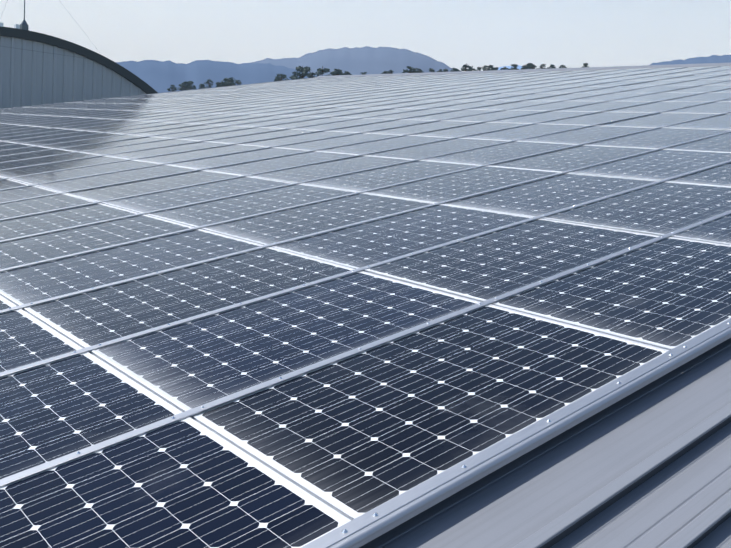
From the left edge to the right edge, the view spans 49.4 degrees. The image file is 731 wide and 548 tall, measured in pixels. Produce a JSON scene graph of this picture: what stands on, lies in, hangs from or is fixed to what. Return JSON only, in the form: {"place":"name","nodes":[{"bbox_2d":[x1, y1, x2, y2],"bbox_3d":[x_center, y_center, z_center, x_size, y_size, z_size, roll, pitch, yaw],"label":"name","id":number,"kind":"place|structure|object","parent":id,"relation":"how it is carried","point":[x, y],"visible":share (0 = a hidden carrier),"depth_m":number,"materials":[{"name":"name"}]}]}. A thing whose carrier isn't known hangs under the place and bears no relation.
{"place":"outdoors","nodes":[
{"label":"outdoors","id":0,"kind":"place"},
{"bbox_2d":[0,26,157,108],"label":"neighbour hall","id":1,"kind":"structure","parent":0,"point":[36,68],"depth_m":33.04,"materials":[{"name":"grey metal"}]},
{"bbox_2d":[0,22,19,28],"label":"roof boxes","id":2,"kind":"object","parent":1,"relation":"on","point":[17,26],"visible":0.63,"depth_m":31.99,"materials":[{"name":"white metal"}]},
{"bbox_2d":[1,0,99,52],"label":"mast","id":3,"kind":"object","parent":1,"relation":"on","point":[24,25],"visible":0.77,"depth_m":32.19,"materials":[{"name":"grey metal"}]},
{"bbox_2d":[166,85,178,91],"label":"tree","id":4,"kind":"object","parent":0,"point":[173,88],"visible":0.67,"depth_m":158.39,"materials":[{"name":"green plant"}]},
{"bbox_2d":[178,81,191,90],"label":"tree","id":5,"kind":"object","parent":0,"point":[185,84],"visible":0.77,"depth_m":153.65,"materials":[{"name":"green plant"}]},
{"bbox_2d":[186,81,195,89],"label":"tree","id":6,"kind":"object","parent":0,"point":[193,87],"visible":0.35,"depth_m":169.20,"materials":[{"name":"green plant"}]},
{"bbox_2d":[204,80,213,87],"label":"tree","id":7,"kind":"object","parent":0,"point":[209,84],"visible":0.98,"depth_m":187.82,"materials":[{"name":"green plant"}]},
{"bbox_2d":[116,60,315,92],"bbox_3d":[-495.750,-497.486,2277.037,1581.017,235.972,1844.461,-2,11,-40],"label":"mountain","id":8,"kind":"structure","parent":0,"point":[159,76],"depth_m":2100.04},
{"bbox_2d":[219,77,235,86],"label":"tree","id":9,"kind":"object","parent":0,"point":[230,81],"visible":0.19,"depth_m":178.49,"materials":[{"name":"green plant"}]},
{"bbox_2d":[274,74,288,80],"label":"tree","id":10,"kind":"object","parent":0,"point":[283,76],"visible":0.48,"depth_m":159.93,"materials":[{"name":"green plant"}]},
{"bbox_2d":[291,66,311,79],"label":"tree","id":11,"kind":"object","parent":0,"point":[304,71],"visible":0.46,"depth_m":175.22,"materials":[{"name":"green plant"}]},
{"bbox_2d":[307,72,315,77],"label":"tree","id":12,"kind":"object","parent":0,"point":[311,74],"visible":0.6,"depth_m":179.77,"materials":[{"name":"green plant"}]},
{"bbox_2d":[315,66,329,76],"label":"tree","id":13,"kind":"object","parent":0,"point":[320,71],"visible":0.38,"depth_m":177.14,"materials":[{"name":"green plant"}]},
{"bbox_2d":[332,69,342,75],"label":"tree","id":14,"kind":"object","parent":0,"point":[337,72],"visible":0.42,"depth_m":146.04,"materials":[{"name":"green plant"}]},
{"bbox_2d":[251,46,455,75],"bbox_3d":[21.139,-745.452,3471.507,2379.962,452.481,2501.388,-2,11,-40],"label":"mountain","id":15,"kind":"structure","parent":0,"point":[367,59],"depth_m":3206.95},
{"bbox_2d":[0,0,730,70],"label":"sky","id":16,"kind":"structure","parent":0,"point":[454,33],"materials":[{"name":"white"}]},
{"bbox_2d":[402,66,415,72],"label":"tree","id":17,"kind":"object","parent":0,"point":[411,70],"visible":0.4,"depth_m":172.29,"materials":[{"name":"green plant"}]},
{"bbox_2d":[459,63,472,70],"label":"tree","id":18,"kind":"object","parent":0,"point":[465,66],"visible":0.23,"depth_m":194.32,"materials":[{"name":"green plant"}]},
{"bbox_2d":[482,65,494,70],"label":"tree","id":19,"kind":"object","parent":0,"point":[488,67],"visible":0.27,"depth_m":203.15,"materials":[{"name":"green plant"}]},
{"bbox_2d":[508,64,518,69],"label":"tree","id":20,"kind":"object","parent":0,"point":[515,66],"visible":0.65,"depth_m":165.96,"materials":[{"name":"green plant"}]},
{"bbox_2d":[498,65,530,69],"bbox_3d":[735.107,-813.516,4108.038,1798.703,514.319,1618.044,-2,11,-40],"label":"mountain","id":21,"kind":"structure","parent":0,"point":[518,67],"depth_m":4018.33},
{"bbox_2d":[528,64,537,68],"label":"tree","id":22,"kind":"object","parent":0,"point":[533,66],"visible":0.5,"depth_m":180.08,"materials":[{"name":"green plant"}]},
{"bbox_2d":[650,55,730,64],"bbox_3d":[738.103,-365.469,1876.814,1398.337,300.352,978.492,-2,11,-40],"label":"mountain","id":23,"kind":"structure","parent":0,"point":[714,59],"depth_m":1788.19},
{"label":"building walls","id":24,"kind":"object","parent":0,"visible":0},
{"bbox_2d":[4,63,730,547],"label":"roof deck","id":25,"kind":"structure","parent":24,"relation":"on","point":[648,465],"depth_m":2.46,"materials":[{"name":"metal"}]},
{"bbox_2d":[0,66,730,547],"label":"solar panels","id":26,"kind":"object","parent":25,"relation":"on","point":[356,436],"visible":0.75,"depth_m":4.39,"materials":[{"name":"blue glass"}]},
{"bbox_2d":[0,66,730,519],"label":"mounting rails","id":27,"kind":"object","parent":25,"relation":"on","point":[24,474],"visible":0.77,"depth_m":6.53,"materials":[{"name":"silver metal"}]},
{"bbox_2d":[2,98,727,453],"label":"bolts","id":28,"kind":"object","parent":27,"relation":"on","point":[356,192],"visible":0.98,"depth_m":6.46,"materials":[{"name":"silver metal"}]},
{"bbox_2d":[301,318,730,547],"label":"edge rail","id":29,"kind":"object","parent":25,"relation":"on","point":[367,527],"depth_m":2.54,"materials":[{"name":"silver metal"}]},
{"bbox_2d":[342,322,730,532],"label":"bolts","id":30,"kind":"object","parent":29,"relation":"on","point":[375,514],"visible":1,"depth_m":2.45,"materials":[{"name":"silver metal"}]}
]}

